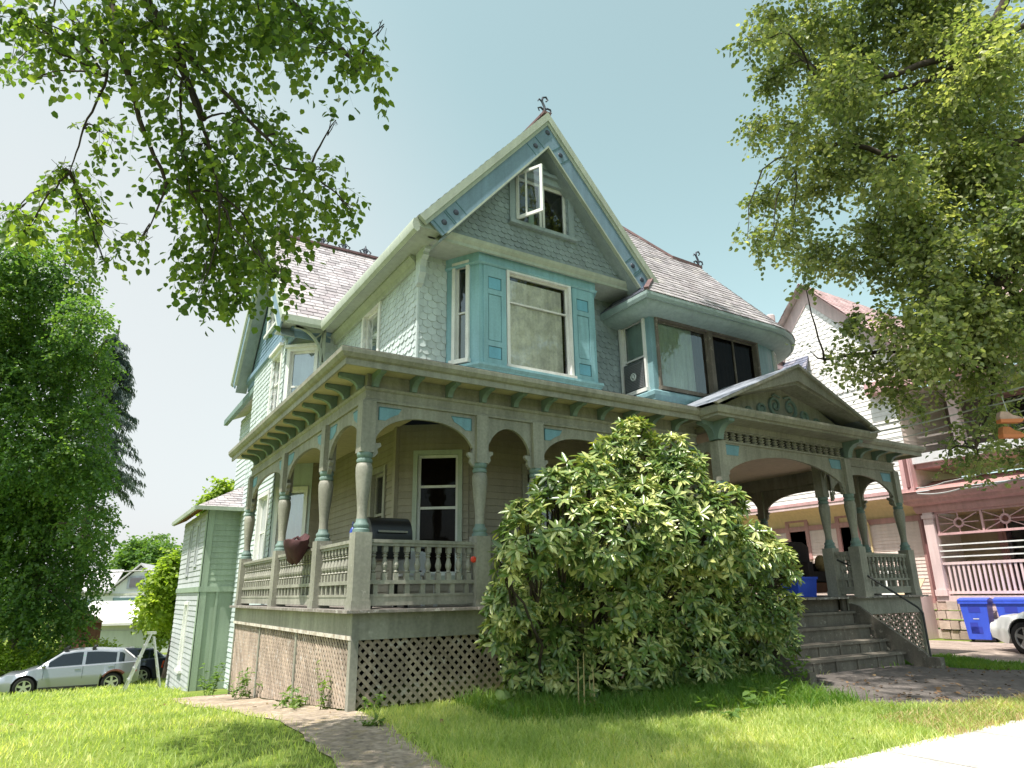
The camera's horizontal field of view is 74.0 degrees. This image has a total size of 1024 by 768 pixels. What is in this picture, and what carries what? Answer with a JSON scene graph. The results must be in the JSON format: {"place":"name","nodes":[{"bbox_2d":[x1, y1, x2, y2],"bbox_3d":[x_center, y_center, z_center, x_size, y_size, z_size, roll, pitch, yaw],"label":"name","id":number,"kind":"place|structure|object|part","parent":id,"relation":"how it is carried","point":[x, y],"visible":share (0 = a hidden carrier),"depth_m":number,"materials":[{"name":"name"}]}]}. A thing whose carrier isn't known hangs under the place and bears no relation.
{"place":"outdoors","nodes":[
{"label":"outdoors","id":0,"kind":"place"},
{"bbox_2d":[0,678,183,704],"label":"grass","id":1,"kind":"structure","parent":0,"point":[132,687],"depth_m":17.23,"materials":[{"name":"green plant"}]},
{"bbox_2d":[93,570,153,572],"bbox_3d":[-16.258,8.200,30.000,5.661,0.247,0.056,-1,-17,1],"label":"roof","id":2,"kind":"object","parent":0,"point":[126,571],"visible":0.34,"depth_m":29.97,"materials":[{"name":"grey"}]},
{"bbox_2d":[0,689,359,767],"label":"lawn grass","id":3,"kind":"structure","parent":0,"point":[74,703],"depth_m":6.79,"materials":[{"name":"green plant"}]},
{"bbox_2d":[172,694,449,767],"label":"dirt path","id":4,"kind":"structure","parent":0,"point":[334,730],"depth_m":6.49,"materials":[{"name":"beige concrete"}]},
{"bbox_2d":[220,667,262,699],"bbox_3d":[-4.293,4.849,10.992,0.825,0.500,0.355,-1,-17,1],"label":"weed","id":5,"kind":"object","parent":4,"relation":"on","point":[244,681],"visible":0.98,"depth_m":10.98,"materials":[{"name":"green plant"}]},
{"bbox_2d":[273,684,310,708],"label":"weed","id":6,"kind":"object","parent":4,"relation":"on","point":[298,703],"visible":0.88,"depth_m":8.56,"materials":[{"name":"green plant"}]},
{"bbox_2d":[315,660,331,708],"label":"weed","id":7,"kind":"object","parent":4,"relation":"on","point":[323,683],"visible":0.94,"depth_m":8.04,"materials":[{"name":"green plant"}]},
{"bbox_2d":[354,712,385,725],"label":"weed","id":8,"kind":"object","parent":4,"relation":"on","point":[373,722],"visible":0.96,"depth_m":6.79,"materials":[{"name":"green plant"}]},
{"bbox_2d":[0,604,1006,767],"bbox_3d":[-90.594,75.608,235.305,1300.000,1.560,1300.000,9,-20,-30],"label":"ground","id":9,"kind":"structure","parent":0,"point":[237,741],"depth_m":6.14,"materials":[{"name":"green plant"}]},
{"bbox_2d":[0,638,50,675],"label":"shrub","id":10,"kind":"object","parent":9,"relation":"on","point":[7,656],"visible":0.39,"depth_m":23.09,"materials":[{"name":"green plant"}]},
{"bbox_2d":[4,637,73,674],"bbox_3d":[-16.099,9.684,23.255,2.174,1.888,1.629,9,-20,-30],"label":"shrub","id":11,"kind":"object","parent":9,"relation":"on","point":[31,660],"visible":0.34,"depth_m":23.09,"materials":[{"name":"green plant"}]},
{"bbox_2d":[0,213,129,675],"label":"maple tree","id":12,"kind":"object","parent":9,"relation":"on","point":[46,481],"visible":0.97,"depth_m":23.91,"materials":[{"name":"green plant"}]},
{"bbox_2d":[0,644,140,694],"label":"silver car","id":13,"kind":"object","parent":9,"relation":"on","point":[95,665],"visible":0.89,"depth_m":20.98,"materials":[{"name":"grey paint"}]},
{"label":"side window","id":14,"kind":"part","parent":13,"relation":"part of","materials":[{"name":"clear glass"}]},
{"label":"side window","id":15,"kind":"part","parent":13,"relation":"part of","materials":[{"name":"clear glass"}]},
{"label":"side window","id":16,"kind":"part","parent":13,"relation":"part of","materials":[{"name":"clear glass"}]},
{"bbox_2d":[49,637,122,654],"bbox_3d":[-15.593,9.956,24.451,2.619,1.681,1.830,9,-20,-30],"label":"shrub","id":17,"kind":"object","parent":9,"relation":"on","point":[100,644],"visible":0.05,"depth_m":24.91,"materials":[{"name":"green plant"}]},
{"bbox_2d":[70,616,104,648],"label":"brick shed","id":18,"kind":"structure","parent":9,"relation":"on","point":[95,633],"depth_m":30.27,"materials":[{"name":"brown brick"}]},
{"bbox_2d":[58,325,145,648],"bbox_3d":[-19.714,4.603,31.820,4.682,16.000,4.688,9,-20,-30],"label":"spruce tree","id":19,"kind":"object","parent":9,"relation":"on","point":[123,395],"visible":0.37,"depth_m":33.13,"materials":[{"name":"green plant"}]},
{"bbox_2d":[81,563,155,605],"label":"white house","id":20,"kind":"structure","parent":9,"relation":"on","point":[126,588],"depth_m":44.35,"materials":[{"name":"clear wood"}]},
{"bbox_2d":[111,596,144,600],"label":"window","id":21,"kind":"structure","parent":20,"relation":"in","point":[114,598],"depth_m":44.03,"materials":[{"name":"teal"}]},
{"bbox_2d":[126,576,145,588],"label":"window","id":22,"kind":"structure","parent":20,"relation":"in","point":[131,583],"depth_m":44.48,"materials":[{"name":"grey glass"}]},
{"bbox_2d":[88,601,169,652],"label":"white garage","id":23,"kind":"structure","parent":9,"relation":"on","point":[114,617],"depth_m":35.98,"materials":[{"name":"white paint"}]},
{"bbox_2d":[99,630,169,652],"bbox_3d":[-19.499,14.174,35.841,5.100,2.250,0.050,4,-18,-15],"label":"garage door","id":24,"kind":"structure","parent":23,"relation":"in","point":[124,637],"depth_m":35.81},
{"bbox_2d":[122,631,160,690],"bbox_3d":[-9.625,7.268,17.842,0.867,1.429,0.580,9,-20,-30],"label":"stepladder","id":25,"kind":"object","parent":9,"relation":"on","point":[134,667],"visible":0.9,"depth_m":17.81,"materials":[{"name":"white wood"}]},
{"bbox_2d":[118,646,166,681],"bbox_3d":[-14.275,10.026,24.082,3.590,1.288,1.575,8,-19,-27],"label":"dark suv","id":26,"kind":"object","parent":9,"relation":"on","point":[147,670],"visible":0.29,"depth_m":24.13,"materials":[{"name":"blue paint"}]},
{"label":"side window","id":27,"kind":"part","parent":26,"relation":"part of","materials":[{"name":"black glass"}]},
{"bbox_2d":[103,531,182,592],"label":"round tree","id":28,"kind":"object","parent":9,"relation":"on","point":[134,554],"visible":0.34,"depth_m":59.62,"materials":[{"name":"green plant"}]},
{"bbox_2d":[127,545,182,677],"bbox_3d":[-11.899,7.737,23.056,2.275,4.280,4.754,9,-20,-30],"label":"young tree","id":29,"kind":"object","parent":9,"relation":"on","point":[156,604],"visible":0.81,"depth_m":21.78,"materials":[{"name":"green plant"}]},
{"bbox_2d":[0,0,398,338],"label":"linden tree","id":30,"kind":"object","parent":9,"relation":"on","point":[266,34],"visible":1,"depth_m":6.01,"materials":[{"name":"green plant"}]},
{"bbox_2d":[165,486,244,691],"bbox_3d":[-7.620,5.412,17.958,2.470,5.579,4.870,9,-20,-30],"label":"garden annex","id":31,"kind":"object","parent":9,"relation":"on","point":[202,611],"visible":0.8,"depth_m":16.24,"materials":[{"name":"green wood"}]},
{"bbox_2d":[174,602,188,673],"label":"window","id":32,"kind":"structure","parent":31,"relation":"in","point":[178,670],"depth_m":16.97,"materials":[{"name":"white wood"}]},
{"bbox_2d":[184,526,193,576],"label":"window","id":33,"kind":"structure","parent":31,"relation":"in","point":[192,528],"depth_m":18.08,"materials":[{"name":"white glass"}]},
{"bbox_2d":[192,521,201,567],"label":"window","id":34,"kind":"structure","parent":31,"relation":"in","point":[199,524],"depth_m":17.06,"materials":[{"name":"white glass"}]},
{"bbox_2d":[198,662,225,695],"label":"weed","id":35,"kind":"object","parent":9,"relation":"on","point":[216,677],"visible":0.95,"depth_m":12.78,"materials":[{"name":"green plant"}]},
{"bbox_2d":[191,476,234,519],"bbox_3d":[-12.730,7.811,29.424,2.285,7.871,4.157,1,-17,-5],"label":"back tree","id":36,"kind":"object","parent":9,"relation":"on","point":[224,487],"visible":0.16,"depth_m":28.86,"materials":[{"name":"green plant"}]},
{"bbox_2d":[361,691,385,712],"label":"weed","id":37,"kind":"object","parent":9,"relation":"on","point":[370,703],"visible":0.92,"depth_m":7.50,"materials":[{"name":"green plant"}]},
{"bbox_2d":[482,689,518,712],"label":"weed","id":38,"kind":"object","parent":9,"relation":"on","point":[501,693],"visible":0.42,"depth_m":7.47,"materials":[{"name":"green plant"}]},
{"bbox_2d":[9,666,1023,767],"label":"fallen leaves","id":39,"kind":"object","parent":9,"relation":"on","point":[865,680],"visible":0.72,"depth_m":8.84,"materials":[{"name":"brown plant"}]},
{"bbox_2d":[223,96,945,711],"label":"victorian house","id":40,"kind":"structure","parent":9,"relation":"on","point":[445,374],"depth_m":11.73,"materials":[{"name":"teal wood"}]},
{"bbox_2d":[252,489,270,559],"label":"window","id":41,"kind":"structure","parent":40,"relation":"in","point":[261,526],"depth_m":14.81,"materials":[{"name":"white glass"}]},
{"bbox_2d":[263,297,275,339],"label":"window","id":42,"kind":"structure","parent":40,"relation":"in","point":[272,322],"depth_m":17.38,"materials":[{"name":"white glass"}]},
{"bbox_2d":[267,342,284,414],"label":"window","id":43,"kind":"structure","parent":40,"relation":"in","point":[276,355],"depth_m":15.67,"materials":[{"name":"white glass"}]},
{"bbox_2d":[270,486,308,556],"bbox_3d":[-4.527,2.982,13.839,0.740,1.760,0.200,-4,-17,9],"label":"window","id":44,"kind":"structure","parent":40,"relation":"in","point":[296,526],"depth_m":13.96,"materials":[{"name":"white glass"}]},
{"bbox_2d":[283,533,309,564],"bbox_3d":[-3.088,2.363,9.727,0.410,0.451,0.515,-1,-17,1],"label":"cloth bag","id":45,"kind":"object","parent":40,"relation":"hanging from","point":[296,550],"visible":0.95,"depth_m":9.57,"materials":[{"name":"brown fabric"}]},
{"bbox_2d":[283,343,319,399],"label":"window","id":46,"kind":"structure","parent":40,"relation":"in","point":[302,359],"depth_m":14.92,"materials":[{"name":"white glass"}]},
{"bbox_2d":[360,301,382,350],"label":"window","id":47,"kind":"structure","parent":40,"relation":"in","point":[372,331],"depth_m":13.31,"materials":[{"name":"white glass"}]},
{"bbox_2d":[368,465,386,560],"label":"window","id":48,"kind":"structure","parent":40,"relation":"in","point":[377,498],"depth_m":11.80,"materials":[{"name":"paint"}]},
{"bbox_2d":[367,517,424,608],"bbox_3d":[-1.495,2.353,8.961,0.940,1.137,0.514,9,-20,-30],"label":"gas grill","id":49,"kind":"object","parent":40,"relation":"on","point":[392,528],"visible":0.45,"depth_m":8.81,"materials":[{"name":"black metal"}]},
{"bbox_2d":[392,551,436,606],"bbox_3d":[-1.321,2.659,9.293,0.464,0.740,0.444,9,-20,-30],"label":"garden chair","id":50,"kind":"object","parent":40,"relation":"on","point":[422,558],"visible":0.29,"depth_m":9.52,"materials":[{"name":"grey plastic"}]},
{"bbox_2d":[409,449,462,579],"bbox_3d":[-1.200,2.079,10.851,0.859,2.040,0.508,3,-17,-11],"label":"window","id":51,"kind":"structure","parent":40,"relation":"in","point":[437,474],"depth_m":10.89,"materials":[{"name":"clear glass"}]},
{"bbox_2d":[448,259,470,364],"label":"window","id":52,"kind":"structure","parent":40,"relation":"in","point":[460,316],"depth_m":11.42,"materials":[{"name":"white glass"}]},
{"bbox_2d":[470,556,475,562],"bbox_3d":[-0.497,2.261,8.752,0.079,0.079,0.028,9,-20,-30],"label":"red reflector","id":53,"kind":"object","parent":40,"relation":"attached to","point":[473,559],"visible":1,"depth_m":8.74,"materials":[{"name":"red plastic"}]},
{"bbox_2d":[506,270,576,378],"bbox_3d":[0.379,-0.969,12.019,1.410,1.825,0.585,9,-20,-30],"label":"window","id":54,"kind":"structure","parent":40,"relation":"in","point":[538,310],"depth_m":11.96,"materials":[{"name":"clear glass"}]},
{"bbox_2d":[508,166,577,242],"bbox_3d":[0.440,-3.274,12.683,1.500,1.240,0.615,9,-20,-30],"label":"window","id":55,"kind":"structure","parent":40,"relation":"in","point":[551,221],"depth_m":12.76,"materials":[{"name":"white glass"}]},
{"bbox_2d":[521,464,574,585],"bbox_3d":[0.624,2.535,11.493,1.140,2.270,0.138,9,-20,-30],"label":"window","id":56,"kind":"structure","parent":40,"relation":"in","point":[525,474],"depth_m":11.48,"materials":[{"name":"paint"}]},
{"bbox_2d":[618,318,650,395],"bbox_3d":[2.353,-0.510,13.093,0.185,1.540,0.760,9,-20,-30],"label":"window","id":57,"kind":"structure","parent":40,"relation":"in","point":[632,339],"depth_m":13.25,"materials":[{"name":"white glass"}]},
{"bbox_2d":[624,359,645,393],"bbox_3d":[2.460,-0.109,13.024,0.378,0.570,0.540,9,-20,-30],"label":"fan","id":58,"kind":"object","parent":40,"relation":"in","point":[634,374],"visible":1,"depth_m":12.91,"materials":[{"name":"grey plastic"}]},
{"bbox_2d":[654,317,715,396],"bbox_3d":[3.340,-0.483,13.130,1.520,1.480,0.207,9,-20,-30],"label":"window","id":59,"kind":"structure","parent":40,"relation":"in","point":[685,363],"depth_m":13.25,"materials":[{"name":"clear glass"}]},
{"bbox_2d":[687,482,731,541],"bbox_3d":[3.985,3.091,13.493,1.280,2.340,0.138,9,-20,-30],"label":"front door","id":60,"kind":"structure","parent":40,"relation":"in","point":[691,487],"depth_m":13.65,"materials":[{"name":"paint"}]},
{"bbox_2d":[710,331,761,401],"bbox_3d":[4.583,-0.279,13.858,1.470,1.480,0.185,9,-20,-30],"label":"window","id":61,"kind":"structure","parent":40,"relation":"in","point":[735,360],"depth_m":13.97,"materials":[{"name":"black glass"}]},
{"bbox_2d":[772,351,777,371],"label":"window","id":62,"kind":"structure","parent":40,"relation":"in","point":[773,353],"depth_m":14.82,"materials":[{"name":"grey glass"}]},
{"bbox_2d":[781,577,817,596],"bbox_3d":[5.456,3.857,12.899,0.610,0.365,0.415,9,-20,-30],"label":"recycling box","id":63,"kind":"object","parent":40,"relation":"on","point":[807,587],"visible":0.53,"depth_m":12.75,"materials":[{"name":"blue plastic"}]},
{"bbox_2d":[779,542,827,593],"bbox_3d":[6.109,3.791,14.072,1.080,1.040,0.830,9,-20,-30],"label":"padded armchair","id":64,"kind":"object","parent":40,"relation":"on","point":[808,568],"visible":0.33,"depth_m":13.66,"materials":[{"name":"fabric"}]},
{"bbox_2d":[815,555,824,570],"bbox_3d":[6.359,3.695,13.975,0.313,0.340,0.196,9,-20,-30],"label":"tan cushion","id":65,"kind":"object","parent":64,"relation":"on","point":[819,563],"visible":0.69,"depth_m":13.88,"materials":[{"name":"fabric"}]},
{"bbox_2d":[870,397,1023,432],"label":"overhead wire","id":66,"kind":"object","parent":40,"relation":"attached to","point":[946,416],"visible":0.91,"depth_m":10.49,"materials":[{"name":"grey"}]},
{"bbox_2d":[996,397,1023,423],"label":"hanging shoe","id":67,"kind":"object","parent":66,"relation":"hanging from","point":[1007,417],"visible":1,"depth_m":9.37,"materials":[{"name":"fabric"}]},
{"bbox_2d":[998,411,1023,438],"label":"hanging shoe","id":68,"kind":"object","parent":66,"relation":"hanging from","point":[1008,432],"visible":0.93,"depth_m":9.37,"materials":[{"name":"brown"}]},
{"bbox_2d":[870,386,1023,426],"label":"overhead wire","id":69,"kind":"object","parent":40,"relation":"attached to","point":[943,408],"visible":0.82,"depth_m":10.45,"materials":[{"name":"grey"}]},
{"bbox_2d":[878,410,1023,441],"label":"overhead wire","id":70,"kind":"object","parent":40,"relation":"attached to","point":[931,430],"visible":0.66,"depth_m":12.20,"materials":[{"name":"grey"}]},
{"bbox_2d":[577,653,603,709],"bbox_3d":[0.804,3.291,7.461,0.375,0.642,0.247,-11,-20,30],"label":"weed","id":71,"kind":"object","parent":9,"relation":"on","point":[584,694],"visible":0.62,"depth_m":7.40,"materials":[{"name":"green plant"}]},
{"bbox_2d":[473,414,808,700],"bbox_3d":[2.045,2.385,8.797,6.036,3.796,2.563,9,-20,-30],"label":"rhododendron bush","id":72,"kind":"object","parent":9,"relation":"on","point":[566,554],"visible":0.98,"depth_m":7.93,"materials":[{"name":"green plant"}]},
{"bbox_2d":[452,662,874,725],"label":"shaded grass","id":73,"kind":"structure","parent":9,"relation":"on","point":[678,697],"depth_m":7.70,"materials":[{"name":"green plant"}]},
{"bbox_2d":[356,669,1023,767],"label":"front grass","id":74,"kind":"structure","parent":9,"relation":"on","point":[877,736],"depth_m":6.35,"materials":[{"name":"green plant"}]},
{"bbox_2d":[694,694,755,719],"bbox_3d":[2.200,3.445,7.213,0.666,0.277,0.631,-12,-20,33],"label":"weed","id":75,"kind":"object","parent":9,"relation":"on","point":[736,712],"visible":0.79,"depth_m":7.24,"materials":[{"name":"green plant"}]},
{"bbox_2d":[738,673,787,707],"bbox_3d":[2.780,3.550,7.782,0.879,0.391,0.552,9,-20,-30],"label":"weed","id":76,"kind":"object","parent":9,"relation":"on","point":[745,692],"visible":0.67,"depth_m":7.90,"materials":[{"name":"green plant"}]},
{"bbox_2d":[715,0,1023,490],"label":"street tree","id":77,"kind":"object","parent":9,"relation":"on","point":[962,329],"visible":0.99,"depth_m":10.37,"materials":[{"name":"green plant"}]},
{"bbox_2d":[741,282,1023,641],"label":"pink house","id":78,"kind":"structure","parent":9,"relation":"on","point":[966,543],"depth_m":19.93,"materials":[{"name":"white painted shingle siding"},{"name":"pink paint"},{"name":"cream siding"}]},
{"bbox_2d":[785,520,812,558],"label":"window","id":79,"kind":"structure","parent":78,"relation":"in","point":[788,535],"depth_m":22.69,"materials":[{"name":"pink"}]},
{"bbox_2d":[834,515,860,551],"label":"window","id":80,"kind":"structure","parent":78,"relation":"in","point":[838,530],"depth_m":21.64,"materials":[{"name":"pink wood"}]},
{"bbox_2d":[917,462,1021,488],"bbox_3d":[10.126,1.980,14.808,0.274,0.076,3.786,0,-17,-3],"label":"overhead wire","id":81,"kind":"object","parent":78,"relation":"attached to","point":[959,479],"visible":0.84,"depth_m":15.70,"materials":[{"name":"grey"}]},
{"bbox_2d":[917,476,1023,494],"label":"overhead wire","id":82,"kind":"object","parent":78,"relation":"attached to","point":[969,488],"visible":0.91,"depth_m":15.08,"materials":[{"name":"grey"}]},
{"bbox_2d":[994,514,1023,594],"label":"railing","id":83,"kind":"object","parent":78,"relation":"in","point":[1013,534],"depth_m":19.35,"materials":[{"name":"wood"}]},
{"bbox_2d":[995,388,1023,430],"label":"window","id":84,"kind":"structure","parent":78,"relation":"in","point":[1017,393],"depth_m":20.18,"materials":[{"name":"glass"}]},
{"bbox_2d":[792,664,1023,705],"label":"front walk","id":85,"kind":"structure","parent":9,"relation":"on","point":[970,681],"depth_m":9.52,"materials":[{"name":"concrete"}]},
{"bbox_2d":[774,651,810,685],"bbox_3d":[3.745,3.807,9.042,0.352,0.506,0.495,30,-34,-59],"label":"weed","id":86,"kind":"object","parent":85,"relation":"on","point":[805,673],"visible":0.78,"depth_m":8.98,"materials":[{"name":"green plant"}]},
{"bbox_2d":[881,595,939,638],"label":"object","id":87,"kind":"object","parent":9,"relation":"on","point":[929,615],"visible":0.19,"depth_m":18.74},
{"bbox_2d":[880,571,894,594],"bbox_3d":[10.810,5.748,19.523,0.230,0.755,0.420,9,-20,-30],"label":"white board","id":88,"kind":"object","parent":87,"relation":"on","point":[887,593],"depth_m":19.45,"materials":[{"name":"white wood"}]},
{"bbox_2d":[895,579,924,594],"bbox_3d":[11.144,5.757,19.058,0.730,0.555,0.620,9,-20,-30],"label":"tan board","id":89,"kind":"object","parent":87,"relation":"on","point":[921,581],"visible":0.19,"depth_m":19.02,"materials":[{"name":"beige wood"}]},
{"bbox_2d":[872,653,1023,670],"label":"side grass","id":90,"kind":"structure","parent":9,"relation":"on","point":[956,661],"depth_m":11.80,"materials":[{"name":"green plant"}]},
{"bbox_2d":[873,690,1023,735],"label":"dry grass","id":91,"kind":"structure","parent":9,"relation":"on","point":[1017,718],"depth_m":7.17,"materials":[{"name":"green plant"}]},
{"bbox_2d":[957,598,999,641],"bbox_3d":[11.916,6.008,17.309,0.748,1.075,0.660,15,-23,-42],"label":"wheelie bin","id":92,"kind":"object","parent":9,"relation":"on","point":[978,615],"visible":0.85,"depth_m":17.11,"materials":[{"name":"blue plastic"}]},
{"bbox_2d":[992,597,1023,616],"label":"wheelie bin","id":93,"kind":"object","parent":9,"relation":"on","point":[1008,605],"visible":0.39,"depth_m":16.58,"materials":[{"name":"blue plastic"}]},
{"bbox_2d":[0,0,1023,599],"label":"sky","id":94,"kind":"structure","parent":0,"point":[641,92],"materials":[{"name":"blue"}]},
{"bbox_2d":[810,719,1023,767],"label":"sidewalk","id":95,"kind":"structure","parent":0,"point":[1002,746],"depth_m":5.77,"materials":[{"name":"concrete"}]},
{"bbox_2d":[911,640,1023,662],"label":"driveway","id":96,"kind":"structure","parent":0,"point":[993,651],"depth_m":14.96,"materials":[{"name":"grey concrete"}]},
{"bbox_2d":[990,611,1023,653],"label":"white car","id":97,"kind":"object","parent":96,"relation":"on","point":[1008,628],"visible":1,"depth_m":14.36,"materials":[{"name":"white paint"}]}
]}

